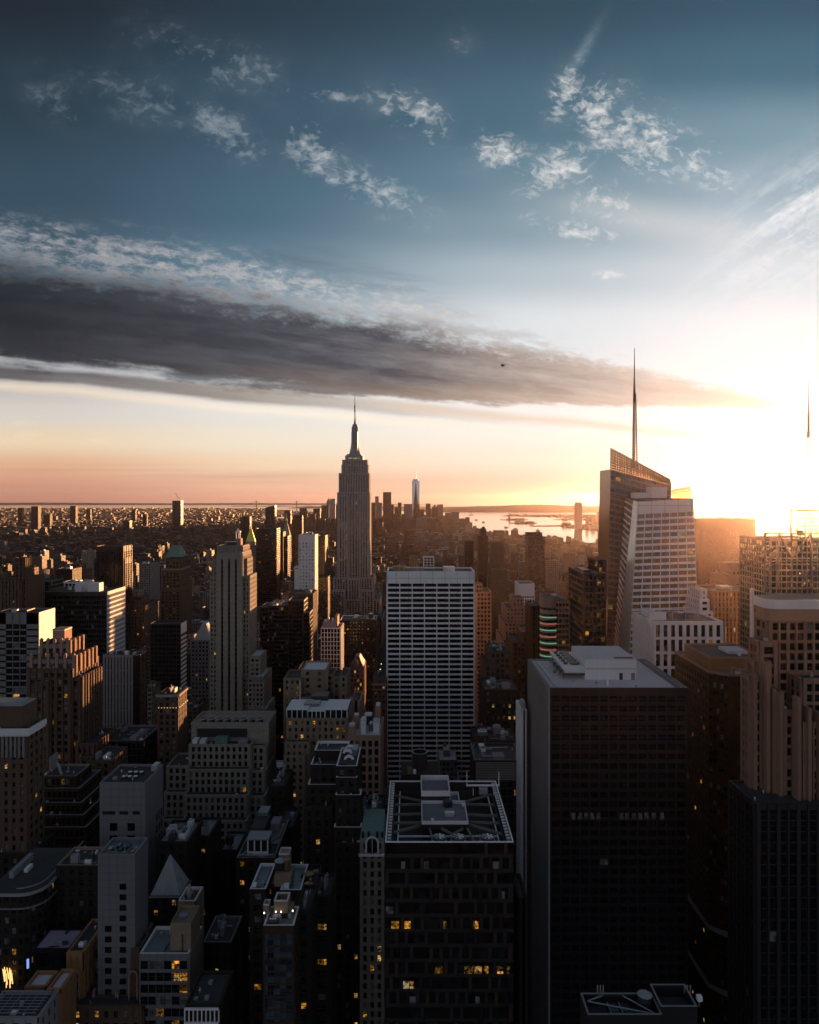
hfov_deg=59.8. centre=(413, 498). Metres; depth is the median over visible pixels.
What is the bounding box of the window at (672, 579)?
[670,577,677,581]
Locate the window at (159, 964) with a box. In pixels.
[156,961,163,968]
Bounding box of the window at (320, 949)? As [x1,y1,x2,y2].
[318,947,325,952]
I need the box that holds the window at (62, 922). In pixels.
[61,921,89,925]
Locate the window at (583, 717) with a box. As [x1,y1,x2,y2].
[581,715,588,720]
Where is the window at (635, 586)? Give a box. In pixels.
[633,585,641,588]
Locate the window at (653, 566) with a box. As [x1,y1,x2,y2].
[652,565,659,568]
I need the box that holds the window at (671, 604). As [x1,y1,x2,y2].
[614,497,685,653]
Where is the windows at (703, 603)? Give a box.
[689,588,710,615]
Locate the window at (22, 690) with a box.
[20,688,25,692]
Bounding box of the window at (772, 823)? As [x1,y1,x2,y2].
[770,821,775,830]
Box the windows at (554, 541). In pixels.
[553,540,556,547]
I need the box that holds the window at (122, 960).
[120,958,125,962]
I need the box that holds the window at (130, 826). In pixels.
[127,823,134,830]
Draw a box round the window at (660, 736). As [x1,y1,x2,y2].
[658,734,665,739]
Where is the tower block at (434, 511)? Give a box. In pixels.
[432,505,437,517]
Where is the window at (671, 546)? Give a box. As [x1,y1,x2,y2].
[670,545,677,548]
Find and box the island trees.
[515,521,533,522]
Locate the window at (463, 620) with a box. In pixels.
[462,619,472,621]
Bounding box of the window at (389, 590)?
[388,589,398,591]
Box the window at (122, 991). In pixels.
[120,989,125,994]
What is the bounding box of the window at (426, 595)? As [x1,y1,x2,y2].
[425,594,435,596]
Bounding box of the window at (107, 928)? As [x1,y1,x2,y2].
[105,926,110,931]
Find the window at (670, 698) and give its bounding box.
[668,696,674,701]
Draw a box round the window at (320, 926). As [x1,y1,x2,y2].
[318,924,325,929]
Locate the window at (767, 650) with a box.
[764,647,772,653]
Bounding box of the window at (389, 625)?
[388,624,398,626]
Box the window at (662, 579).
[661,578,668,581]
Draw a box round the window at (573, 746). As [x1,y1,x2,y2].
[571,744,578,749]
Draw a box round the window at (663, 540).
[661,539,668,542]
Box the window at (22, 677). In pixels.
[20,675,25,679]
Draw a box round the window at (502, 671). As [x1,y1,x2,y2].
[497,670,507,676]
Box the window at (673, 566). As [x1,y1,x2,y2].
[670,564,677,568]
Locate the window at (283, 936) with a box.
[281,934,285,944]
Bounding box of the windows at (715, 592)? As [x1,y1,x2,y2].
[715,592,738,644]
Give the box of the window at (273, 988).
[271,986,275,995]
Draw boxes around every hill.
[0,503,446,504]
[293,506,403,507]
[420,505,818,510]
[694,502,818,505]
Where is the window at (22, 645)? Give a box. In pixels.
[20,643,25,647]
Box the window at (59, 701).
[38,700,111,771]
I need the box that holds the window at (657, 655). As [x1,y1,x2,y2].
[656,654,659,665]
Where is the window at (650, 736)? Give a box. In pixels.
[648,734,655,739]
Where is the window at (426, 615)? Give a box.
[425,614,435,616]
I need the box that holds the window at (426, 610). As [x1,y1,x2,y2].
[425,609,435,611]
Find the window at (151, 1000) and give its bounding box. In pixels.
[148,997,155,1004]
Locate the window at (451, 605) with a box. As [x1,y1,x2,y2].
[450,604,460,606]
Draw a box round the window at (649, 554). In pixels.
[644,552,651,556]
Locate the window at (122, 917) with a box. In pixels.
[120,915,125,920]
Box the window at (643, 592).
[642,591,649,594]
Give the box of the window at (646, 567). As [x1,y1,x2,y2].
[643,565,650,569]
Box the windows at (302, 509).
[301,508,306,515]
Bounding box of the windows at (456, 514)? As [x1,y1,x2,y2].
[454,512,458,518]
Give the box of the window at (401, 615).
[400,614,411,616]
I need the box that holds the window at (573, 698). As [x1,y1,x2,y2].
[571,696,578,701]
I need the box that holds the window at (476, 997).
[475,996,478,1003]
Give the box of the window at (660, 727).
[658,725,665,730]
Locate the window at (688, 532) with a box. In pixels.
[687,531,693,535]
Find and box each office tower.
[0,557,44,610]
[0,608,54,696]
[27,626,117,772]
[45,582,124,727]
[94,545,132,603]
[103,649,146,727]
[150,621,186,690]
[160,542,191,634]
[210,529,274,710]
[246,526,255,571]
[256,528,279,605]
[288,597,312,670]
[294,532,317,589]
[321,614,343,669]
[384,772,514,1023]
[386,566,474,786]
[525,601,539,708]
[527,646,687,1023]
[568,556,605,651]
[674,643,747,1023]
[694,517,755,577]
[697,585,739,645]
[728,588,818,1023]
[740,380,818,648]
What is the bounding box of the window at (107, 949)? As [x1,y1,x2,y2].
[105,947,110,952]
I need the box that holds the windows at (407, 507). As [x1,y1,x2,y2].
[404,504,411,529]
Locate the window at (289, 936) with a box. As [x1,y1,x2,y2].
[287,934,291,944]
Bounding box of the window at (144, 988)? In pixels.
[141,985,147,992]
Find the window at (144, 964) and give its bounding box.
[141,961,147,968]
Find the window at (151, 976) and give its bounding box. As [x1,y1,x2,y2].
[148,973,155,980]
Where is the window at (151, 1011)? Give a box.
[148,1008,155,1016]
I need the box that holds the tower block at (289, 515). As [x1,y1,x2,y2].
[284,510,291,532]
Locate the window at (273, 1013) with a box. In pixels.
[271,1011,275,1021]
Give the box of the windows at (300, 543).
[295,543,312,589]
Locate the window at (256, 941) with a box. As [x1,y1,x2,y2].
[254,939,260,944]
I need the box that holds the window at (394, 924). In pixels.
[391,921,398,928]
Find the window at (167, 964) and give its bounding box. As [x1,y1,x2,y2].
[164,961,170,968]
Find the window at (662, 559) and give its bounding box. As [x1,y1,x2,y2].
[661,558,668,562]
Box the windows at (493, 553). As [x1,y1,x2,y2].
[493,553,502,566]
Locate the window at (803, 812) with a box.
[801,810,805,819]
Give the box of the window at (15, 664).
[13,662,18,666]
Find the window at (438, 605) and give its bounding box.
[437,604,448,606]
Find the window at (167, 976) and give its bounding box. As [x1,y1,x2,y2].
[164,973,170,980]
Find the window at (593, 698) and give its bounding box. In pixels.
[591,696,597,701]
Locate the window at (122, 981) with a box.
[120,979,125,983]
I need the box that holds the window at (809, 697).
[807,695,811,701]
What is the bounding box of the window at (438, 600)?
[437,599,448,601]
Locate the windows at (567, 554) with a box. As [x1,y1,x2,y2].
[567,554,574,570]
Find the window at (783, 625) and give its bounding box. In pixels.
[781,623,785,629]
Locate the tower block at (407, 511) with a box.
[404,504,411,530]
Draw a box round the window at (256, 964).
[254,962,260,1023]
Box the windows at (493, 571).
[493,571,505,640]
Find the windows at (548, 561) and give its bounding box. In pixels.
[548,561,557,591]
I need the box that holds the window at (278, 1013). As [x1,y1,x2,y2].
[276,1011,280,1021]
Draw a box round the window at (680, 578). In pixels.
[679,577,686,580]
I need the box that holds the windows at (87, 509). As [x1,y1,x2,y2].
[87,509,91,519]
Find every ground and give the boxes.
[5,508,458,559]
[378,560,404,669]
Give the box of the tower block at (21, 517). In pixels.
[18,508,23,526]
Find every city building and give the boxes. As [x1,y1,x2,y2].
[0,540,8,553]
[0,554,5,566]
[1,551,12,559]
[1,569,11,577]
[4,534,11,539]
[5,563,12,575]
[12,532,21,538]
[13,547,24,551]
[15,550,23,557]
[19,529,27,532]
[19,541,33,551]
[26,550,36,556]
[29,535,35,546]
[35,554,46,568]
[36,539,46,544]
[38,534,49,542]
[39,545,52,554]
[39,568,49,573]
[40,549,48,559]
[45,558,52,574]
[48,530,58,535]
[53,554,65,573]
[56,545,67,553]
[62,542,74,547]
[74,555,81,560]
[79,547,91,555]
[84,539,90,544]
[87,545,97,549]
[105,527,113,531]
[109,536,119,544]
[125,532,134,538]
[133,562,138,589]
[133,571,134,593]
[137,546,147,551]
[137,553,152,562]
[138,538,145,542]
[141,526,149,534]
[141,644,149,681]
[143,559,157,561]
[147,680,160,724]
[151,534,161,540]
[152,545,164,556]
[153,546,161,550]
[153,549,161,561]
[162,542,168,550]
[171,531,179,535]
[174,539,185,550]
[186,541,197,546]
[186,633,195,648]
[186,648,190,686]
[187,687,190,702]
[187,697,207,752]
[189,562,200,570]
[190,552,199,563]
[191,557,198,563]
[192,572,199,583]
[192,584,199,594]
[192,592,206,614]
[192,613,202,619]
[192,619,209,633]
[194,535,203,545]
[198,551,205,557]
[198,565,204,572]
[201,527,206,532]
[203,589,209,609]
[204,566,211,581]
[204,576,209,586]
[206,549,213,561]
[206,561,212,574]
[210,543,218,555]
[212,539,220,543]
[221,527,226,537]
[230,526,236,532]
[257,618,259,649]
[276,760,282,769]
[281,579,290,594]
[281,591,290,599]
[295,551,298,565]
[318,519,325,528]
[328,556,333,565]
[328,566,334,584]
[329,530,332,540]
[330,541,334,550]
[330,593,339,622]
[331,519,335,528]
[372,565,378,577]
[375,611,379,651]
[376,552,383,556]
[376,582,382,597]
[377,555,381,565]
[377,570,385,582]
[379,545,383,552]
[379,562,384,570]
[383,581,385,596]
[385,555,393,566]
[386,540,396,546]
[395,519,399,529]
[395,531,401,540]
[396,540,399,552]
[404,557,408,565]
[405,550,418,557]
[409,519,412,529]
[413,541,418,550]
[416,519,422,528]
[416,545,424,553]
[418,532,424,539]
[423,519,426,528]
[430,519,435,529]
[432,553,438,562]
[438,742,459,780]
[441,541,448,546]
[442,548,446,561]
[443,526,449,531]
[447,519,452,529]
[447,555,453,561]
[448,547,454,554]
[458,554,463,566]
[462,519,464,530]
[474,528,479,534]
[487,564,489,588]
[504,538,513,543]
[507,569,510,578]
[507,579,513,594]
[508,543,515,558]
[510,551,517,576]
[510,570,517,594]
[511,530,517,538]
[519,551,524,576]
[535,591,543,603]
[536,587,554,592]
[545,534,550,541]
[551,535,557,542]
[551,548,557,553]
[558,537,562,543]
[558,545,566,561]
[559,564,562,579]
[559,580,565,597]
[562,571,567,589]
[565,584,567,599]
[570,540,578,547]
[576,553,583,565]
[578,549,583,554]
[584,545,591,559]
[778,524,789,532]
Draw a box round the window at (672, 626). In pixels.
[671,625,674,636]
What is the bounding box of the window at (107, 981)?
[105,979,110,983]
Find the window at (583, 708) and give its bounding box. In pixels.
[581,706,588,711]
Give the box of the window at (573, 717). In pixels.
[571,715,578,720]
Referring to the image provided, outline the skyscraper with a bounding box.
[332,405,384,646]
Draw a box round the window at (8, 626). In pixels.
[6,624,11,628]
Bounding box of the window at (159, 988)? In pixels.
[156,985,163,992]
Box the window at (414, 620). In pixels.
[413,619,423,621]
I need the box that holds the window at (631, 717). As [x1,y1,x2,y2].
[629,715,636,720]
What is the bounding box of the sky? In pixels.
[0,0,818,502]
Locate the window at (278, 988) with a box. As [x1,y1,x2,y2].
[276,986,280,995]
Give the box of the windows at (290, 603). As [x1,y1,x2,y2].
[289,601,312,669]
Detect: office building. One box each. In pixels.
[0,990,57,1023]
[45,578,63,590]
[45,752,104,847]
[55,567,80,580]
[64,580,93,586]
[67,563,91,579]
[82,550,95,579]
[88,746,127,776]
[98,837,147,995]
[100,762,162,921]
[109,724,156,763]
[139,561,158,599]
[139,905,202,1023]
[163,711,275,845]
[191,622,209,710]
[260,597,291,759]
[263,892,299,1023]
[284,692,352,863]
[288,588,317,660]
[304,741,362,1023]
[347,702,383,794]
[464,540,473,569]
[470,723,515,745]
[470,742,516,872]
[479,677,518,735]
[515,581,534,603]
[516,698,526,893]
[540,593,569,658]
[580,984,702,1023]
[632,608,722,678]
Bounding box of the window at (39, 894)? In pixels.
[19,880,55,985]
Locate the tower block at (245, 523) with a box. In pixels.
[240,517,251,543]
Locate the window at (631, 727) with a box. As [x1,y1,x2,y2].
[629,725,636,730]
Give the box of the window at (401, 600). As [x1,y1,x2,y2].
[400,599,411,601]
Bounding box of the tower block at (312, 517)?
[309,514,315,527]
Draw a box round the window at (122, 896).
[120,894,125,899]
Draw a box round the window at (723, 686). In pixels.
[709,673,726,1023]
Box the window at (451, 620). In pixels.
[450,619,460,621]
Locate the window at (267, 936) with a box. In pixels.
[265,934,269,944]
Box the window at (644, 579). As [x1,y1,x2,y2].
[643,578,650,582]
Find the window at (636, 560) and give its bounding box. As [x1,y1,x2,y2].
[635,559,642,563]
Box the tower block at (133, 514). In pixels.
[131,510,136,520]
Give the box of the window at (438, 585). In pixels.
[437,584,448,586]
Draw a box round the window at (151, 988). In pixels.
[148,985,155,992]
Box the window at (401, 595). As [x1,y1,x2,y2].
[400,594,411,596]
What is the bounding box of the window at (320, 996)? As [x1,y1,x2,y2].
[318,994,325,999]
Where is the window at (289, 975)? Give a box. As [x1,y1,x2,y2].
[287,973,291,982]
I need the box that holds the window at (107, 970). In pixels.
[105,968,110,973]
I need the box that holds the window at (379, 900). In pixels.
[363,899,380,1023]
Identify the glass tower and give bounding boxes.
[412,473,419,517]
[598,348,696,654]
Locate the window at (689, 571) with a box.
[688,570,695,573]
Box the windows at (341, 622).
[341,622,374,710]
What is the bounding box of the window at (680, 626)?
[679,625,681,636]
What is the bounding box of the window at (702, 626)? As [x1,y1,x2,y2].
[701,625,704,636]
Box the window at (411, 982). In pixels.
[410,981,413,988]
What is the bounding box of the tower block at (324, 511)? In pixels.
[321,505,328,521]
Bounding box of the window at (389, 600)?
[388,599,398,601]
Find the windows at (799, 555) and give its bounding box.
[741,538,818,647]
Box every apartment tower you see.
[265,505,276,527]
[280,531,285,598]
[283,535,289,579]
[475,582,490,723]
[477,527,487,586]
[525,532,544,590]
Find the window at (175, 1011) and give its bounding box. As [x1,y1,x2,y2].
[172,1008,178,1016]
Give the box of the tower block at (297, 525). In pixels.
[293,515,302,566]
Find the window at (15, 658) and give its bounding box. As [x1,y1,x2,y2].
[13,656,18,660]
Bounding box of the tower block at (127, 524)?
[123,520,131,530]
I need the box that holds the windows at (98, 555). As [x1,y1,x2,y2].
[95,551,131,603]
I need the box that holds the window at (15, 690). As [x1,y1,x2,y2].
[13,688,18,692]
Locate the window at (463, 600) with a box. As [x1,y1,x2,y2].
[462,599,472,601]
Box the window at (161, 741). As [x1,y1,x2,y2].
[160,740,174,765]
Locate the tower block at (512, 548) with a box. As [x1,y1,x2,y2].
[510,545,515,551]
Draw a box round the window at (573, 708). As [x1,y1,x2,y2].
[571,706,578,711]
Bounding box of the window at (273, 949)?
[271,947,275,957]
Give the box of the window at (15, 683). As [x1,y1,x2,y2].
[13,681,18,685]
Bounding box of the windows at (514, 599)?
[504,599,524,642]
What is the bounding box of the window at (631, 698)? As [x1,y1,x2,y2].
[629,696,636,701]
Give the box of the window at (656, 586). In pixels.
[652,584,659,588]
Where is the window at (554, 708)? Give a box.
[552,706,559,711]
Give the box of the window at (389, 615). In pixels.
[388,614,398,616]
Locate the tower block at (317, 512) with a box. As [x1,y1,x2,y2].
[313,509,320,517]
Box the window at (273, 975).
[271,973,275,982]
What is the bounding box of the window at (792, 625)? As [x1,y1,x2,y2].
[790,623,794,629]
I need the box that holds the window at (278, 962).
[276,960,280,970]
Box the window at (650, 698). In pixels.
[648,696,655,701]
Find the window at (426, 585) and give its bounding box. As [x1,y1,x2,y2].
[425,584,435,586]
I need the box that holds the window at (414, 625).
[413,624,423,626]
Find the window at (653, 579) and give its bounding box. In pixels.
[652,578,659,581]
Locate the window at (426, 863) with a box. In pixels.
[424,861,428,868]
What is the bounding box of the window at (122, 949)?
[120,947,125,952]
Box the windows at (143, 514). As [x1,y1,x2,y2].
[143,514,147,525]
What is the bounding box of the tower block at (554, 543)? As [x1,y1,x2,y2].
[552,540,556,547]
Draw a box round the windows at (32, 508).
[32,508,37,529]
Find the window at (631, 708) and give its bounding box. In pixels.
[629,706,636,711]
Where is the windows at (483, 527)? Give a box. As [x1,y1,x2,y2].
[479,527,487,585]
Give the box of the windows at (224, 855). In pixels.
[223,854,233,915]
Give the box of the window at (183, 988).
[180,985,186,992]
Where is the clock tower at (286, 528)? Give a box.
[283,514,291,567]
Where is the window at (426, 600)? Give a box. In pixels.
[425,599,435,601]
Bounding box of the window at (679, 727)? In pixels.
[677,725,684,730]
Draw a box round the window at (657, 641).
[656,640,659,650]
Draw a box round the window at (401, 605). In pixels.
[400,604,411,606]
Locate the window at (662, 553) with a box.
[661,552,668,555]
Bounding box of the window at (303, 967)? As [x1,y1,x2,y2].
[301,965,305,970]
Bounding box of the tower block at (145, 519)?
[143,514,147,525]
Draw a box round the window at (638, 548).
[635,546,642,550]
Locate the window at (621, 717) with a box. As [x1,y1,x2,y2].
[619,715,626,720]
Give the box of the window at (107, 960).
[105,958,110,962]
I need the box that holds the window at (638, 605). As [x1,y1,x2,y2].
[632,604,640,608]
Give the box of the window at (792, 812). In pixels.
[790,810,795,819]
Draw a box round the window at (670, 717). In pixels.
[668,715,674,720]
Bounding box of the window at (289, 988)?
[287,986,291,995]
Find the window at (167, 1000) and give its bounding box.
[164,997,170,1004]
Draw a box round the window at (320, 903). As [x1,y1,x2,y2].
[318,901,325,905]
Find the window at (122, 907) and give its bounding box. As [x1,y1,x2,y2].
[120,905,125,910]
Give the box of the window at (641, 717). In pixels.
[639,715,645,720]
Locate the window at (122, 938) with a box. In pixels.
[120,936,125,941]
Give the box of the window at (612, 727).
[610,725,617,730]
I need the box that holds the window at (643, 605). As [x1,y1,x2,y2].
[642,604,649,607]
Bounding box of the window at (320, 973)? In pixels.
[318,971,325,975]
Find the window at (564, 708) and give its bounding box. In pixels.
[562,706,568,711]
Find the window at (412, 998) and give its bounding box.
[410,996,415,1003]
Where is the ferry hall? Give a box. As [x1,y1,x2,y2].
[561,521,570,525]
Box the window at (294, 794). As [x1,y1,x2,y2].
[293,748,314,863]
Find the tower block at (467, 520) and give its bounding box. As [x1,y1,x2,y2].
[465,517,469,529]
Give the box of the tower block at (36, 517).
[31,506,40,530]
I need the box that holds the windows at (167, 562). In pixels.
[162,562,185,620]
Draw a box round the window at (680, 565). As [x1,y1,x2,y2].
[679,564,686,567]
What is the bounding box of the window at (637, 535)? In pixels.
[636,533,643,537]
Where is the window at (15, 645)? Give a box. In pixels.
[13,643,18,647]
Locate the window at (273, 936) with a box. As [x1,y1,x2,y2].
[271,934,275,944]
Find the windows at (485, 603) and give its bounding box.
[477,585,489,722]
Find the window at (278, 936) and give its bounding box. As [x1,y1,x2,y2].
[276,934,280,944]
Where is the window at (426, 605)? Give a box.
[425,604,435,606]
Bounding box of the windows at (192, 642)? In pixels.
[192,642,207,696]
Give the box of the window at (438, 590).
[437,589,448,591]
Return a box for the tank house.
[401,749,438,780]
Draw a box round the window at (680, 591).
[679,590,686,593]
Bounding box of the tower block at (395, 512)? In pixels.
[394,507,397,517]
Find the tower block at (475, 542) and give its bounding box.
[474,535,476,550]
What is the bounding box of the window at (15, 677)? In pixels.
[13,675,18,679]
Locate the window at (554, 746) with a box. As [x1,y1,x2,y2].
[552,744,559,749]
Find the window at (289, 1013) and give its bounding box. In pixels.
[287,1011,291,1021]
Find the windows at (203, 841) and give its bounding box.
[202,840,204,938]
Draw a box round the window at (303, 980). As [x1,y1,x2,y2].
[301,978,305,983]
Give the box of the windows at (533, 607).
[533,607,539,658]
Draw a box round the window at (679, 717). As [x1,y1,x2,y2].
[677,715,684,720]
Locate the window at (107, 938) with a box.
[105,936,110,941]
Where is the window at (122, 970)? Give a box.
[120,968,125,973]
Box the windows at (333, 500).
[330,499,334,521]
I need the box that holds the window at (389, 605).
[388,604,398,606]
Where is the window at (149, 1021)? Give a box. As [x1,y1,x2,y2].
[148,1020,155,1023]
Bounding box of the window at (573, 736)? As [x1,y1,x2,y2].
[571,734,578,739]
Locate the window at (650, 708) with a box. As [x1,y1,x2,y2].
[648,706,655,711]
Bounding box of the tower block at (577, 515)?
[574,502,581,528]
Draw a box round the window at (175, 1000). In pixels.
[172,997,178,1004]
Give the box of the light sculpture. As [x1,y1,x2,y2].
[2,967,12,987]
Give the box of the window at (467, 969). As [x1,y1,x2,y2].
[464,966,472,973]
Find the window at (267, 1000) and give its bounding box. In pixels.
[265,998,269,1008]
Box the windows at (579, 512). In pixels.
[578,511,581,523]
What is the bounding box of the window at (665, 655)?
[664,654,666,665]
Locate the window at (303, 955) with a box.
[301,953,305,958]
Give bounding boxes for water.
[0,503,776,542]
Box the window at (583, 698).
[581,696,588,701]
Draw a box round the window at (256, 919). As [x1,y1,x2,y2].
[254,917,260,921]
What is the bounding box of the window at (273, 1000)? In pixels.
[271,998,275,1008]
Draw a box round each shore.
[382,506,818,512]
[505,511,818,536]
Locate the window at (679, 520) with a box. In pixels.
[678,519,685,522]
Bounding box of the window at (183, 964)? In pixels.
[180,961,186,968]
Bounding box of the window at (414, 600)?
[413,599,423,601]
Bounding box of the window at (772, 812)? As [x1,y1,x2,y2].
[770,810,775,819]
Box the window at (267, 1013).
[265,1011,269,1021]
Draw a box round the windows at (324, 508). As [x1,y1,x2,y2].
[323,507,325,518]
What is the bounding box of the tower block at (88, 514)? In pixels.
[86,509,91,519]
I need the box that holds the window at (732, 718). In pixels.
[677,668,739,1023]
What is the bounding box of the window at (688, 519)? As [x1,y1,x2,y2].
[687,518,693,522]
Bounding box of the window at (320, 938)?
[318,936,325,940]
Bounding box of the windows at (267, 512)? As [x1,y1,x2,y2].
[266,508,276,527]
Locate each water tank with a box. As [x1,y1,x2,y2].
[274,857,283,870]
[284,857,290,870]
[304,871,313,881]
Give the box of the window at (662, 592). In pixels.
[661,591,668,594]
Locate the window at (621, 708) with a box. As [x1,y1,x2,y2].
[619,706,626,711]
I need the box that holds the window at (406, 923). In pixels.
[404,921,409,928]
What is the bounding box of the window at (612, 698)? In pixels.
[610,696,617,701]
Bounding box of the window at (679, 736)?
[677,734,684,739]
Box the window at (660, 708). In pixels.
[658,706,665,711]
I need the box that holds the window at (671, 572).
[670,571,677,574]
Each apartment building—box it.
[0,697,54,878]
[0,841,85,993]
[24,969,75,1023]
[34,567,38,573]
[56,847,103,928]
[66,919,153,1023]
[125,589,157,650]
[148,855,191,928]
[156,684,187,816]
[156,818,202,885]
[159,564,165,599]
[178,884,203,969]
[184,970,233,1023]
[198,817,220,938]
[204,914,242,1023]
[219,831,247,915]
[236,806,289,1023]
[249,847,309,1023]
[269,765,292,819]
[282,808,300,863]
[283,661,350,766]
[297,884,317,1023]
[307,864,321,883]
[315,872,335,1023]
[318,535,329,634]
[351,653,365,715]
[352,691,362,715]
[359,809,385,1023]
[372,669,387,786]
[409,555,417,566]
[423,556,433,566]
[439,562,455,566]
[480,639,509,676]
[490,541,503,567]
[490,568,506,640]
[496,595,524,643]
[506,625,524,700]
[513,873,527,1023]
[545,546,550,559]
[545,560,558,593]
[563,553,575,571]
[683,585,712,616]
[710,562,739,585]
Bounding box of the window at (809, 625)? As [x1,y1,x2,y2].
[807,623,811,629]
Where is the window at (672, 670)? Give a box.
[671,669,674,678]
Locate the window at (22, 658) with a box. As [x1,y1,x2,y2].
[20,656,25,660]
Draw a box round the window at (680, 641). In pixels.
[679,640,681,650]
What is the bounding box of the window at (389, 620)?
[388,619,398,621]
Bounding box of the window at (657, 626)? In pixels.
[656,625,659,636]
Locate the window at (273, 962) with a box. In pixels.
[271,960,275,970]
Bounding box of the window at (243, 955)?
[243,955,243,1023]
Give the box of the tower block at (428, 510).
[426,503,429,517]
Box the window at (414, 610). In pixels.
[413,609,423,611]
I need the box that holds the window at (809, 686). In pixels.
[807,684,811,690]
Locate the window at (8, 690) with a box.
[6,688,11,692]
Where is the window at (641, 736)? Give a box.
[639,734,646,739]
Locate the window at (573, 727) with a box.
[571,725,578,730]
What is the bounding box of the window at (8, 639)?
[6,637,11,641]
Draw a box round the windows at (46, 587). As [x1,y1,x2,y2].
[45,580,62,590]
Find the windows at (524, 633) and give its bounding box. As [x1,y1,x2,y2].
[515,633,524,698]
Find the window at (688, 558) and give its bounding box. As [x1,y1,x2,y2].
[687,557,694,560]
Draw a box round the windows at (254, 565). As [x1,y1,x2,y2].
[251,546,255,571]
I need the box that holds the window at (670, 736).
[668,734,674,739]
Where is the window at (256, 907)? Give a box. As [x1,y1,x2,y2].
[254,905,260,910]
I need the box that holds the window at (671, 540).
[670,538,677,542]
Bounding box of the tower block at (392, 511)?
[391,504,393,518]
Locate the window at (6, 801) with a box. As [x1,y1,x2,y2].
[5,763,41,849]
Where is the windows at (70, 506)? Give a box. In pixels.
[70,506,74,523]
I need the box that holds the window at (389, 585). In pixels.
[388,584,398,586]
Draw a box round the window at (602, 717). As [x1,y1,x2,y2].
[600,715,607,720]
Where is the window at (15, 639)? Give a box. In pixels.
[13,637,18,641]
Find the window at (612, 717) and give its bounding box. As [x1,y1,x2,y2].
[610,715,617,720]
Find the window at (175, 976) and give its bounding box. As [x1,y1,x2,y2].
[172,973,178,980]
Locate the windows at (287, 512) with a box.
[285,510,289,518]
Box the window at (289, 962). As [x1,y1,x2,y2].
[287,960,291,970]
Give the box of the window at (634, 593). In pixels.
[633,591,640,595]
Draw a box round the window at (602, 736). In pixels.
[600,734,607,739]
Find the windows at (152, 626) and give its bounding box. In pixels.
[151,625,179,689]
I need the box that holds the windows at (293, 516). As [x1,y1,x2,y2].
[293,516,301,565]
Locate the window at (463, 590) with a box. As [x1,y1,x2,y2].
[462,589,472,591]
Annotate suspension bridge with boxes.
[232,501,320,508]
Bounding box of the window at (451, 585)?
[450,584,460,586]
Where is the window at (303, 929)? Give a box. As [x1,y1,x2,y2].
[301,927,305,933]
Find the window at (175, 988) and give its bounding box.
[172,985,178,992]
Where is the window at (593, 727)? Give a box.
[591,725,597,730]
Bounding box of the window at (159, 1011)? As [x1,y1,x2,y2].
[156,1008,163,1016]
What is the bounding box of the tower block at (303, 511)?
[299,508,306,517]
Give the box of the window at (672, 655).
[671,654,674,665]
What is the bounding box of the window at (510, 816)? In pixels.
[506,814,515,872]
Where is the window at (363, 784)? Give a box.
[362,783,377,794]
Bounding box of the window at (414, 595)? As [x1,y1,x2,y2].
[413,594,423,596]
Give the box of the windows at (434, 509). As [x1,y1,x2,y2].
[432,507,436,517]
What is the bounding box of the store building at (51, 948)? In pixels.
[33,929,83,974]
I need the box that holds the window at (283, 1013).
[281,1011,285,1021]
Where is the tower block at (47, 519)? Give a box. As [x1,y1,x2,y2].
[44,514,51,526]
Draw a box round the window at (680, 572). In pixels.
[679,570,686,574]
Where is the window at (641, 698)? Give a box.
[639,696,645,701]
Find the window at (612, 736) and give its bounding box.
[610,734,617,739]
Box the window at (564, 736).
[562,734,568,739]
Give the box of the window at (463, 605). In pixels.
[462,604,472,606]
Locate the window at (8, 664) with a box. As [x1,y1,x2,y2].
[6,662,11,666]
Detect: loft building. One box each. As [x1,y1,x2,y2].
[340,614,377,711]
[363,793,384,815]
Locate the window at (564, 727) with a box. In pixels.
[562,725,568,730]
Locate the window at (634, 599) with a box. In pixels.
[633,598,640,601]
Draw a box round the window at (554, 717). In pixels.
[552,715,559,720]
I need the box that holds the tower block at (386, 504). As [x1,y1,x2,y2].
[383,492,390,518]
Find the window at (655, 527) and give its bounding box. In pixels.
[653,526,660,530]
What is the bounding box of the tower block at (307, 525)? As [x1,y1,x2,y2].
[304,520,311,531]
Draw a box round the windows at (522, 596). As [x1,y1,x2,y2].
[522,596,533,600]
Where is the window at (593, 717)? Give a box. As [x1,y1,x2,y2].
[591,715,597,720]
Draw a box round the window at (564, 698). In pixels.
[562,696,568,701]
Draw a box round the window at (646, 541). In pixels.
[644,540,651,543]
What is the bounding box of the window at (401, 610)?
[400,609,411,611]
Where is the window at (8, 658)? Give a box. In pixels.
[6,656,11,660]
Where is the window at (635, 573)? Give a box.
[634,572,641,575]
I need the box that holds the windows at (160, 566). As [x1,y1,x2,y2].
[160,566,165,587]
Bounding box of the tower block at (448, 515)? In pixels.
[445,513,450,518]
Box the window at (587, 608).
[585,566,604,645]
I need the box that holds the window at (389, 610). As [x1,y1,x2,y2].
[388,609,398,611]
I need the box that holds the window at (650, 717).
[648,715,655,720]
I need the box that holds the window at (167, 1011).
[164,1008,170,1016]
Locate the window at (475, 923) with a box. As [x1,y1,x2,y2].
[473,921,477,928]
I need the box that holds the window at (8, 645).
[6,643,11,647]
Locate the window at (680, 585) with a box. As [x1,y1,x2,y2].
[679,583,686,587]
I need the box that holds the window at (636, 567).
[634,566,641,569]
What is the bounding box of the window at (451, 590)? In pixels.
[450,589,460,591]
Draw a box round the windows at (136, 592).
[126,592,157,650]
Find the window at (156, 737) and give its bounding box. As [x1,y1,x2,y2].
[144,737,156,763]
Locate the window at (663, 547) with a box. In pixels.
[661,545,668,549]
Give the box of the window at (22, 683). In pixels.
[20,681,25,685]
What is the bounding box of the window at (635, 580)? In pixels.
[634,579,641,582]
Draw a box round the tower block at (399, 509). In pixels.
[398,502,401,516]
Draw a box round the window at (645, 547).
[644,546,651,549]

